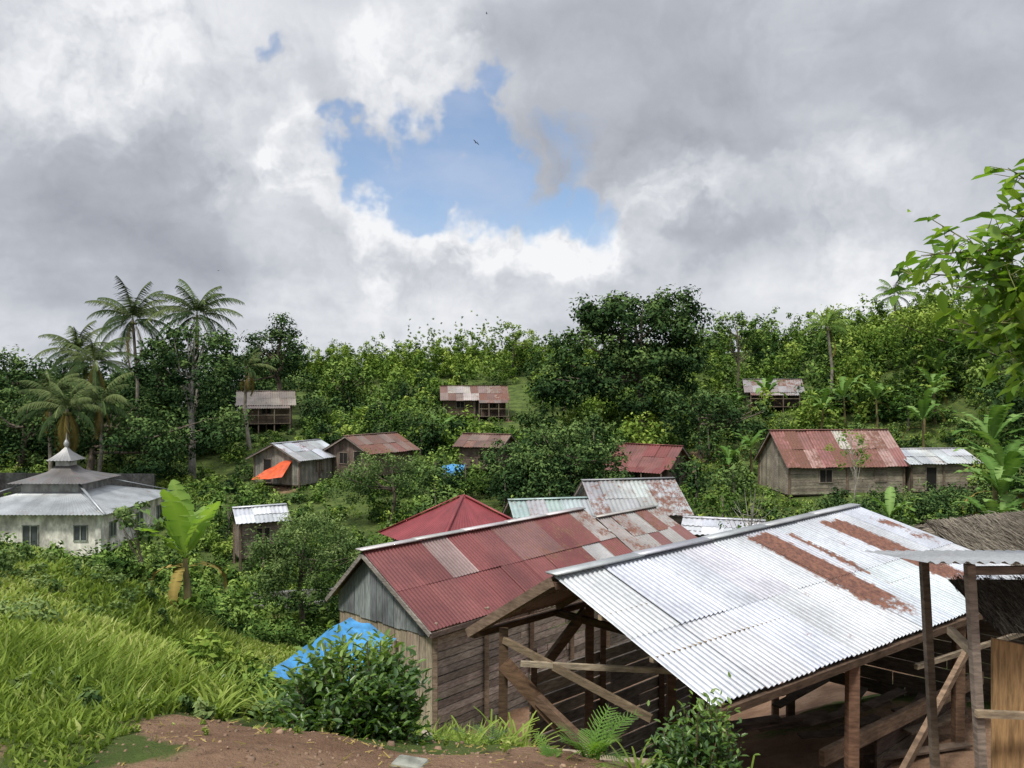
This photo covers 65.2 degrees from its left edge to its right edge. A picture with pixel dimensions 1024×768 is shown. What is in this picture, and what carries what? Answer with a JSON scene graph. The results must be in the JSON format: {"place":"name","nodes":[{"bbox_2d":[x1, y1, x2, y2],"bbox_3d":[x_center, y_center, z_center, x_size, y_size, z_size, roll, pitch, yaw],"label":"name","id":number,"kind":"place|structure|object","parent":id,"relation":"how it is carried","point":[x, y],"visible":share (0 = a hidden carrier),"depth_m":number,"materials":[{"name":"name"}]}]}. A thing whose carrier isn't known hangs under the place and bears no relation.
{"place":"outdoors","nodes":[
{"label":"outdoors","id":0,"kind":"place"},
{"bbox_2d":[0,345,1023,767],"bbox_3d":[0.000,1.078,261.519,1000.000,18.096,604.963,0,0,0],"label":"ground terrain","id":1,"kind":"structure","parent":0,"point":[784,749],"depth_m":11.37,"materials":[{"name":"soil"}]},
{"bbox_2d":[0,385,80,470],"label":"mango tree","id":2,"kind":"object","parent":1,"relation":"on","point":[13,393],"visible":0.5,"depth_m":67.97,"materials":[{"name":"green plant"}]},
{"bbox_2d":[0,344,86,433],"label":"broadleaf tree","id":3,"kind":"object","parent":1,"relation":"on","point":[22,365],"visible":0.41,"depth_m":75.06,"materials":[{"name":"green plant"}]},
{"bbox_2d":[6,370,87,470],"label":"coconut palm","id":4,"kind":"object","parent":1,"relation":"on","point":[66,390],"visible":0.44,"depth_m":65.68,"materials":[{"name":"green plant"}]},
{"bbox_2d":[16,380,103,452],"bbox_3d":[-33.739,4.374,60.015,6.004,9.448,5.710,0,0,0],"label":"coconut palm","id":5,"kind":"object","parent":1,"relation":"on","point":[68,418],"visible":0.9,"depth_m":59.79,"materials":[{"name":"green plant"}]},
{"bbox_2d":[34,320,119,436],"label":"coconut palm","id":6,"kind":"object","parent":1,"relation":"on","point":[80,340],"visible":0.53,"depth_m":74.22,"materials":[{"name":"green plant"}]},
{"bbox_2d":[0,473,154,496],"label":"perimeter wall","id":7,"kind":"structure","parent":1,"relation":"on","point":[145,479],"depth_m":57.91,"materials":[{"name":"grey concrete"}]},
{"bbox_2d":[0,433,168,555],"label":"village mosque","id":8,"kind":"structure","parent":1,"relation":"on","point":[68,501],"depth_m":47.79,"materials":[{"name":"paint"}]},
{"bbox_2d":[47,337,136,463],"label":"coconut palm","id":9,"kind":"object","parent":1,"relation":"on","point":[96,356],"visible":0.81,"depth_m":69.64,"materials":[{"name":"green plant"}]},
{"bbox_2d":[55,372,135,471],"bbox_3d":[-32.145,3.909,62.177,5.736,9.707,5.893,0,0,0],"label":"coconut palm","id":10,"kind":"object","parent":1,"relation":"on","point":[102,404],"visible":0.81,"depth_m":61.92,"materials":[{"name":"green plant"}]},
{"bbox_2d":[0,531,221,625],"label":"mound bushes","id":11,"kind":"object","parent":1,"relation":"on","point":[136,569],"visible":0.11,"depth_m":12.79,"materials":[{"name":"green plant"}]},
{"bbox_2d":[84,275,174,417],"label":"coconut palm","id":12,"kind":"object","parent":1,"relation":"on","point":[124,314],"visible":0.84,"depth_m":74.38,"materials":[{"name":"green plant"}]},
{"bbox_2d":[110,501,162,563],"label":"sapling","id":13,"kind":"object","parent":1,"relation":"on","point":[123,514],"visible":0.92,"depth_m":15.90,"materials":[{"name":"green plant"}]},
{"bbox_2d":[0,536,278,722],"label":"weeds","id":14,"kind":"object","parent":1,"relation":"on","point":[198,708],"visible":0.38,"depth_m":10.08,"materials":[{"name":"green plant"}]},
{"bbox_2d":[25,384,254,479],"bbox_3d":[-30.117,4.196,63.720,19.330,8.492,9.631,0,0,18],"label":"mango tree","id":15,"kind":"object","parent":1,"relation":"on","point":[90,446],"visible":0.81,"depth_m":62.61,"materials":[{"name":"green plant"}]},
{"bbox_2d":[0,342,312,467],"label":"dark hillside trees","id":16,"kind":"object","parent":1,"relation":"on","point":[208,408],"visible":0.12,"depth_m":76.16,"materials":[{"name":"green plant"}]},
{"bbox_2d":[109,351,243,415],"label":"mango tree","id":17,"kind":"object","parent":1,"relation":"on","point":[160,399],"visible":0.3,"depth_m":82.70,"materials":[{"name":"green plant"}]},
{"bbox_2d":[135,480,226,607],"bbox_3d":[-5.084,2.585,12.643,1.262,2.144,1.847,0,0,0],"label":"banana plant","id":18,"kind":"object","parent":1,"relation":"on","point":[188,532],"visible":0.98,"depth_m":12.31,"materials":[{"name":"green plant"}]},
{"bbox_2d":[124,321,250,478],"bbox_3d":[-26.772,1.269,66.051,10.838,13.019,7.558,0,0,23],"label":"broadleaf tree","id":19,"kind":"object","parent":1,"relation":"on","point":[169,354],"visible":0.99,"depth_m":64.94,"materials":[{"name":"green plant"}]},
{"bbox_2d":[144,279,244,422],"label":"coconut palm","id":20,"kind":"object","parent":1,"relation":"on","point":[201,306],"visible":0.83,"depth_m":73.59,"materials":[{"name":"green plant"}]},
{"bbox_2d":[181,680,256,721],"bbox_3d":[-1.853,2.000,4.999,0.426,0.241,0.537,0,0,22],"label":"grass tuft","id":21,"kind":"object","parent":1,"relation":"on","point":[222,714],"visible":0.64,"depth_m":5.04,"materials":[{"name":"green plant"}]},
{"bbox_2d":[166,591,291,688],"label":"mound edge plants","id":22,"kind":"object","parent":1,"relation":"on","point":[206,646],"visible":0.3,"depth_m":7.86,"materials":[{"name":"green plant"}]},
{"bbox_2d":[163,574,339,646],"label":"gully shrubs","id":23,"kind":"object","parent":1,"relation":"on","point":[273,631],"visible":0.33,"depth_m":22.57,"materials":[{"name":"green plant"}]},
{"bbox_2d":[227,348,276,449],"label":"coconut palm","id":24,"kind":"object","parent":1,"relation":"on","point":[247,385],"visible":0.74,"depth_m":71.88,"materials":[{"name":"green plant"}]},
{"bbox_2d":[0,540,516,767],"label":"grass","id":25,"kind":"structure","parent":1,"relation":"on","point":[136,658],"depth_m":5.70,"materials":[{"name":"green plant"}]},
{"bbox_2d":[229,506,289,570],"bbox_3d":[-13.400,8.049,42.500,2.730,3.103,2.556,0,0,-28],"label":"frame","id":26,"kind":"object","parent":1,"relation":"on","point":[240,544],"visible":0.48,"depth_m":41.57,"materials":[{"name":"brown wood"}]},
{"bbox_2d":[235,517,283,558],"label":"walls","id":27,"kind":"structure","parent":26,"relation":"on","point":[275,525],"depth_m":41.47,"materials":[{"name":"grey wood"}]},
{"bbox_2d":[229,503,290,523],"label":"roof","id":28,"kind":"structure","parent":26,"relation":"on","point":[258,513],"depth_m":41.94,"materials":[{"name":"metal"}]},
{"bbox_2d":[236,402,295,431],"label":"frame","id":29,"kind":"object","parent":1,"relation":"on","point":[270,421],"visible":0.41,"depth_m":78.46,"materials":[{"name":"brown wood"}]},
{"bbox_2d":[236,390,295,408],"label":"roof","id":30,"kind":"structure","parent":29,"relation":"on","point":[261,399],"depth_m":78.66,"materials":[{"name":"metal"}]},
{"bbox_2d":[242,402,289,422],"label":"walls","id":31,"kind":"structure","parent":29,"relation":"on","point":[281,416],"depth_m":78.27,"materials":[{"name":"brown wood"}]},
{"bbox_2d":[223,312,312,403],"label":"mango tree","id":32,"kind":"object","parent":1,"relation":"on","point":[280,364],"visible":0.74,"depth_m":85.42,"materials":[{"name":"green plant"}]},
{"bbox_2d":[245,444,320,490],"bbox_3d":[-16.400,6.173,61.000,5.448,3.555,5.130,0,0,28],"label":"frame","id":33,"kind":"object","parent":1,"relation":"on","point":[254,454],"visible":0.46,"depth_m":59.07,"materials":[{"name":"grey wood"}]},
{"bbox_2d":[250,439,335,460],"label":"roof","id":34,"kind":"structure","parent":33,"relation":"on","point":[304,450],"depth_m":59.95,"materials":[{"name":"metal"}]},
{"bbox_2d":[255,446,334,485],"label":"walls","id":35,"kind":"structure","parent":33,"relation":"on","point":[308,475],"depth_m":59.12,"materials":[{"name":"grey wood"}]},
{"bbox_2d":[237,510,363,631],"bbox_3d":[-7.130,6.634,27.553,4.512,4.760,3.460,0,0,-16],"label":"feathery tree","id":36,"kind":"object","parent":1,"relation":"on","point":[272,576],"visible":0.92,"depth_m":26.92,"materials":[{"name":"green plant"}]},
{"bbox_2d":[44,711,614,767],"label":"soil clods","id":37,"kind":"object","parent":1,"relation":"on","point":[250,757],"visible":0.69,"depth_m":4.11,"materials":[{"name":"brown soil"}]},
{"bbox_2d":[67,712,594,767],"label":"leaf litter","id":38,"kind":"object","parent":1,"relation":"on","point":[212,719],"visible":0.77,"depth_m":4.19,"materials":[{"name":"brown plant"}]},
{"bbox_2d":[266,617,398,680],"bbox_3d":[-2.873,5.427,13.337,1.407,2.347,2.495,0,0,13],"label":"blue tarpaulin shelter","id":39,"kind":"object","parent":1,"relation":"on","point":[359,627],"visible":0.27,"depth_m":13.86,"materials":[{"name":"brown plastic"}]},
{"bbox_2d":[307,357,376,402],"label":"mango tree","id":40,"kind":"object","parent":1,"relation":"on","point":[346,379],"visible":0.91,"depth_m":88.75,"materials":[{"name":"green plant"}]},
{"bbox_2d":[248,621,444,745],"bbox_3d":[-1.007,2.020,5.013,1.211,1.008,1.162,0,0,-32],"label":"leafy bush","id":41,"kind":"object","parent":1,"relation":"on","point":[374,697],"visible":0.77,"depth_m":4.84,"materials":[{"name":"green plant"}]},
{"bbox_2d":[130,715,562,752],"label":"dirt weeds","id":42,"kind":"object","parent":1,"relation":"on","point":[506,746],"visible":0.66,"depth_m":4.43,"materials":[{"name":"green plant"}]},
{"bbox_2d":[235,671,459,741],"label":"bank weeds","id":43,"kind":"object","parent":1,"relation":"on","point":[262,680],"visible":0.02,"depth_m":6.12,"materials":[{"name":"green plant"}]},
{"bbox_2d":[323,436,420,476],"bbox_3d":[-10.900,5.648,62.000,5.252,3.504,5.530,0,0,35],"label":"frame","id":44,"kind":"object","parent":1,"relation":"on","point":[328,448],"visible":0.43,"depth_m":60.37,"materials":[{"name":"brown wood"}]},
{"bbox_2d":[330,439,411,474],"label":"walls","id":45,"kind":"structure","parent":44,"relation":"on","point":[346,445],"depth_m":60.58,"materials":[{"name":"brown wood"}]},
{"bbox_2d":[324,432,419,453],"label":"roof","id":46,"kind":"structure","parent":44,"relation":"on","point":[396,440],"depth_m":61.14,"materials":[{"name":"metal"}]},
{"bbox_2d":[318,448,434,523],"bbox_3d":[-8.226,6.443,49.820,6.903,4.833,5.038,0,0,-25],"label":"feathery tree","id":47,"kind":"object","parent":1,"relation":"on","point":[369,477],"visible":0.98,"depth_m":49.68,"materials":[{"name":"green plant"}]},
{"bbox_2d":[339,558,432,728],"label":"gable wall","id":48,"kind":"structure","parent":1,"relation":"on","point":[366,595],"depth_m":17.80,"materials":[{"name":"grey wood"}]},
{"bbox_2d":[281,329,595,381],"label":"ridge thicket","id":49,"kind":"object","parent":1,"relation":"on","point":[371,356],"visible":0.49,"depth_m":116.04,"materials":[{"name":"green plant"}]},
{"bbox_2d":[378,494,512,541],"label":"red roof house","id":50,"kind":"structure","parent":1,"relation":"on","point":[462,511],"depth_m":30.42,"materials":[{"name":"metal"}]},
{"bbox_2d":[407,311,503,365],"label":"ridge bamboo shoots","id":51,"kind":"object","parent":1,"relation":"on","point":[479,345],"visible":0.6,"depth_m":122.36,"materials":[{"name":"green plant"}]},
{"bbox_2d":[440,385,509,421],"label":"wooden longhouse","id":52,"kind":"structure","parent":1,"relation":"on","point":[486,400],"depth_m":88.07,"materials":[{"name":"brown wood"}]},
{"bbox_2d":[453,435,518,469],"bbox_3d":[-2.000,5.598,64.000,4.130,3.205,4.248,0,0,20],"label":"frame","id":53,"kind":"object","parent":1,"relation":"on","point":[479,451],"visible":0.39,"depth_m":62.84,"materials":[{"name":"brown wood"}]},
{"bbox_2d":[453,433,518,447],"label":"roof","id":54,"kind":"structure","parent":53,"relation":"on","point":[471,439],"depth_m":63.18,"materials":[{"name":"metal"}]},
{"bbox_2d":[461,439,512,468],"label":"walls","id":55,"kind":"structure","parent":53,"relation":"on","point":[467,452],"depth_m":62.77,"materials":[{"name":"brown wood"}]},
{"bbox_2d":[449,706,544,746],"bbox_3d":[-0.093,2.447,5.533,0.635,0.346,0.597,0,0,-24],"label":"grass tuft","id":56,"kind":"object","parent":1,"relation":"on","point":[514,734],"visible":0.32,"depth_m":5.57,"materials":[{"name":"green plant"}]},
{"bbox_2d":[477,438,523,490],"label":"broadleaf tree","id":57,"kind":"object","parent":1,"relation":"on","point":[490,456],"visible":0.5,"depth_m":55.97,"materials":[{"name":"green plant"}]},
{"bbox_2d":[502,502,512,515],"bbox_3d":[2.600,7.249,37.000,5.630,3.902,4.358,0,0,-12],"label":"frame","id":58,"kind":"object","parent":1,"relation":"on","point":[505,508],"visible":0.14,"depth_m":37.02,"materials":[{"name":"brown wood"}]},
{"bbox_2d":[502,496,623,530],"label":"roof","id":59,"kind":"structure","parent":58,"relation":"on","point":[521,507],"depth_m":36.35,"materials":[{"name":"metal"}]},
{"bbox_2d":[0,351,1023,638],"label":"slope weeds","id":60,"kind":"object","parent":1,"relation":"on","point":[228,545],"visible":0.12,"depth_m":51.27,"materials":[{"name":"green plant"}]},
{"bbox_2d":[0,346,1023,632],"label":"slope shrubs","id":61,"kind":"object","parent":1,"relation":"on","point":[148,550],"depth_m":55.02,"materials":[{"name":"green plant"}]},
{"bbox_2d":[494,321,536,376],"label":"slender tree","id":62,"kind":"object","parent":1,"relation":"on","point":[512,342],"visible":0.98,"depth_m":111.91,"materials":[{"name":"green plant"}]},
{"bbox_2d":[432,528,658,736],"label":"plank walls","id":63,"kind":"structure","parent":1,"relation":"on","point":[457,654],"depth_m":17.86,"materials":[{"name":"brown wood"}]},
{"bbox_2d":[332,505,697,630],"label":"roof","id":64,"kind":"structure","parent":63,"relation":"on","point":[450,578],"depth_m":19.82,"materials":[{"name":"metal"}]},
{"bbox_2d":[325,553,486,638],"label":"fascia","id":65,"kind":"structure","parent":64,"relation":"attached to","point":[423,627],"depth_m":17.25,"materials":[{"name":"grey wood"}]},
{"bbox_2d":[498,417,634,497],"bbox_3d":[3.445,5.260,52.166,8.623,6.238,7.718,0,0,0],"label":"broadleaf tree","id":66,"kind":"object","parent":1,"relation":"on","point":[583,457],"visible":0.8,"depth_m":50.48,"materials":[{"name":"green plant"}]},
{"bbox_2d":[156,392,983,617],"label":"yard weeds","id":67,"kind":"object","parent":1,"relation":"on","point":[223,561],"visible":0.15,"depth_m":54.45,"materials":[{"name":"green plant"}]},
{"bbox_2d":[146,338,1010,535],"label":"orchard trees","id":68,"kind":"object","parent":1,"relation":"on","point":[728,479],"depth_m":65.36,"materials":[{"name":"green plant"}]},
{"bbox_2d":[556,703,642,767],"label":"palm seedling","id":69,"kind":"object","parent":1,"relation":"on","point":[594,744],"visible":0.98,"depth_m":4.54,"materials":[{"name":"green plant"}]},
{"bbox_2d":[525,284,727,434],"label":"broadleaf tree","id":70,"kind":"object","parent":1,"relation":"on","point":[655,358],"visible":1,"depth_m":74.93,"materials":[{"name":"green plant"}]},
{"bbox_2d":[289,312,975,458],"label":"trees","id":71,"kind":"object","parent":1,"relation":"on","point":[542,417],"visible":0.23,"depth_m":83.75,"materials":[{"name":"green plant"}]},
{"bbox_2d":[573,481,692,525],"bbox_3d":[5.600,6.800,38.500,4.630,4.401,4.564,0,0,-12],"label":"frame","id":72,"kind":"object","parent":1,"relation":"on","point":[578,489],"visible":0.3,"depth_m":38.30,"materials":[{"name":"brown wood"}]},
{"bbox_2d":[572,477,693,517],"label":"roof","id":73,"kind":"structure","parent":72,"relation":"on","point":[608,495],"depth_m":37.53,"materials":[{"name":"metal"}]},
{"bbox_2d":[610,447,691,477],"bbox_3d":[10.300,6.400,60.000,5.330,3.700,4.667,0,0,35],"label":"frame","id":74,"kind":"object","parent":1,"relation":"on","point":[673,464],"visible":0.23,"depth_m":58.43,"materials":[{"name":"brown wood"}]},
{"bbox_2d":[605,442,690,473],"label":"roof","id":75,"kind":"structure","parent":74,"relation":"on","point":[651,458],"depth_m":58.61,"materials":[{"name":"metal"}]},
{"bbox_2d":[303,309,1000,444],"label":"green hillside trees","id":76,"kind":"object","parent":1,"relation":"on","point":[667,438],"visible":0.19,"depth_m":85.61,"materials":[{"name":"green plant"}]},
{"bbox_2d":[300,305,1022,457],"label":"trees","id":77,"kind":"object","parent":1,"relation":"on","point":[630,431],"visible":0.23,"depth_m":78.94,"materials":[{"name":"green plant"}]},
{"bbox_2d":[636,672,759,767],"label":"leafy bush","id":78,"kind":"object","parent":1,"relation":"on","point":[704,747],"visible":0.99,"depth_m":4.54,"materials":[{"name":"green plant"}]},
{"bbox_2d":[656,386,775,458],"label":"broadleaf tree","id":79,"kind":"object","parent":1,"relation":"on","point":[731,417],"visible":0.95,"depth_m":66.96,"materials":[{"name":"green plant"}]},
{"bbox_2d":[681,515,765,536],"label":"lean shed","id":80,"kind":"structure","parent":1,"relation":"on","point":[708,525],"depth_m":33.59,"materials":[{"name":"white metal"}]},
{"bbox_2d":[704,310,771,407],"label":"slender tree","id":81,"kind":"object","parent":1,"relation":"on","point":[747,333],"visible":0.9,"depth_m":85.62,"materials":[{"name":"green plant"}]},
{"bbox_2d":[465,503,1023,767],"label":"open timber shed","id":82,"kind":"structure","parent":1,"relation":"on","point":[760,612],"depth_m":10.23,"materials":[{"name":"metal"}]},
{"bbox_2d":[741,381,799,410],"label":"frame","id":83,"kind":"object","parent":1,"relation":"on","point":[748,399],"visible":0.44,"depth_m":83.47,"materials":[{"name":"brown wood"}]},
{"bbox_2d":[741,378,804,394],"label":"roof","id":84,"kind":"structure","parent":83,"relation":"on","point":[786,386],"depth_m":83.56,"materials":[{"name":"metal"}]},
{"bbox_2d":[801,309,855,388],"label":"coconut palm","id":85,"kind":"object","parent":1,"relation":"on","point":[833,325],"visible":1,"depth_m":77.90,"materials":[{"name":"green plant"}]},
{"bbox_2d":[753,431,910,498],"bbox_3d":[22.000,5.552,55.500,8.630,4.695,5.379,0,0,-7],"label":"frame","id":86,"kind":"object","parent":1,"relation":"on","point":[789,480],"visible":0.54,"depth_m":53.15,"materials":[{"name":"brown wood"}]},
{"bbox_2d":[753,429,909,467],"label":"roof","id":87,"kind":"structure","parent":86,"relation":"on","point":[801,448],"depth_m":54.19,"materials":[{"name":"metal"}]},
{"bbox_2d":[760,436,902,494],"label":"walls","id":88,"kind":"structure","parent":86,"relation":"on","point":[773,472],"depth_m":53.40,"materials":[{"name":"brown wood"}]},
{"bbox_2d":[823,428,871,498],"bbox_3d":[20.267,5.362,47.961,2.638,5.531,2.669,0,0,0],"label":"sapling","id":89,"kind":"object","parent":1,"relation":"on","point":[860,441],"visible":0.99,"depth_m":47.77,"materials":[{"name":"green plant"}]},
{"bbox_2d":[727,262,1016,395],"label":"green ridge thicket","id":90,"kind":"object","parent":1,"relation":"on","point":[857,339],"visible":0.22,"depth_m":91.01,"materials":[{"name":"green plant"}]},
{"bbox_2d":[728,265,1022,386],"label":"green ridge trees","id":91,"kind":"object","parent":1,"relation":"on","point":[764,325],"visible":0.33,"depth_m":93.42,"materials":[{"name":"green plant"}]},
{"bbox_2d":[854,486,921,517],"bbox_3d":[19.517,7.024,42.017,3.234,2.907,3.139,0,0,0],"label":"banana plant","id":92,"kind":"object","parent":1,"relation":"on","point":[890,510],"visible":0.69,"depth_m":42.24,"materials":[{"name":"green plant"}]},
{"bbox_2d":[815,473,1023,521],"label":"hedge","id":93,"kind":"object","parent":1,"relation":"on","point":[923,505],"visible":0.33,"depth_m":47.41,"materials":[{"name":"green plant"}]},
{"bbox_2d":[898,398,958,447],"bbox_3d":[30.864,3.604,59.995,4.179,5.202,4.268,0,0,0],"label":"banana plant","id":94,"kind":"object","parent":1,"relation":"on","point":[923,409],"visible":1,"depth_m":59.91,"materials":[{"name":"green plant"}]},
{"bbox_2d":[856,301,1023,387],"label":"shade tree","id":95,"kind":"object","parent":1,"relation":"on","point":[925,335],"visible":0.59,"depth_m":73.18,"materials":[{"name":"green plant"}]},
{"bbox_2d":[900,447,982,493],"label":"wooden shed","id":96,"kind":"structure","parent":1,"relation":"on","point":[946,462],"depth_m":53.89,"materials":[{"name":"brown wood"}]},
{"bbox_2d":[865,550,1023,767],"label":"roadside stall","id":97,"kind":"object","parent":1,"relation":"on","point":[996,603],"visible":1,"depth_m":6.13,"materials":[{"name":"wood"}]},
{"bbox_2d":[884,158,1023,402],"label":"broadleaf fruit tree","id":98,"kind":"object","parent":1,"relation":"on","point":[1007,289],"visible":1,"depth_m":6.09,"materials":[{"name":"green plant"}]},
{"bbox_2d":[909,510,1023,667],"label":"thatched hut","id":99,"kind":"object","parent":1,"relation":"on","point":[1003,531],"visible":0.25,"depth_m":17.03,"materials":[{"name":"plant"}]},
{"bbox_2d":[931,422,1023,519],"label":"shade tree","id":100,"kind":"object","parent":1,"relation":"on","point":[985,494],"visible":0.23,"depth_m":31.28,"materials":[{"name":"green plant"}]},
{"bbox_2d":[952,403,1023,510],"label":"banana plant","id":101,"kind":"object","parent":1,"relation":"on","point":[994,428],"visible":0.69,"depth_m":30.81,"materials":[{"name":"green plant"}]},
{"bbox_2d":[953,451,1023,515],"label":"banana plant","id":102,"kind":"object","parent":1,"relation":"on","point":[1001,487],"visible":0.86,"depth_m":27.99,"materials":[{"name":"green plant"}]},
{"bbox_2d":[953,431,1023,514],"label":"banana plant","id":103,"kind":"object","parent":1,"relation":"on","point":[996,451],"visible":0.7,"depth_m":29.43,"materials":[{"name":"green plant"}]},
{"bbox_2d":[953,491,1023,516],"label":"banana plant","id":104,"kind":"object","parent":1,"relation":"on","point":[1011,500],"visible":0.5,"depth_m":27.07,"materials":[{"name":"green plant"}]},
{"bbox_2d":[966,318,1023,428],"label":"shade tree","id":105,"kind":"object","parent":1,"relation":"on","point":[991,392],"visible":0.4,"depth_m":58.70,"materials":[{"name":"green plant"}]},
{"bbox_2d":[0,0,1023,377],"label":"sky","id":106,"kind":"structure","parent":0,"point":[322,157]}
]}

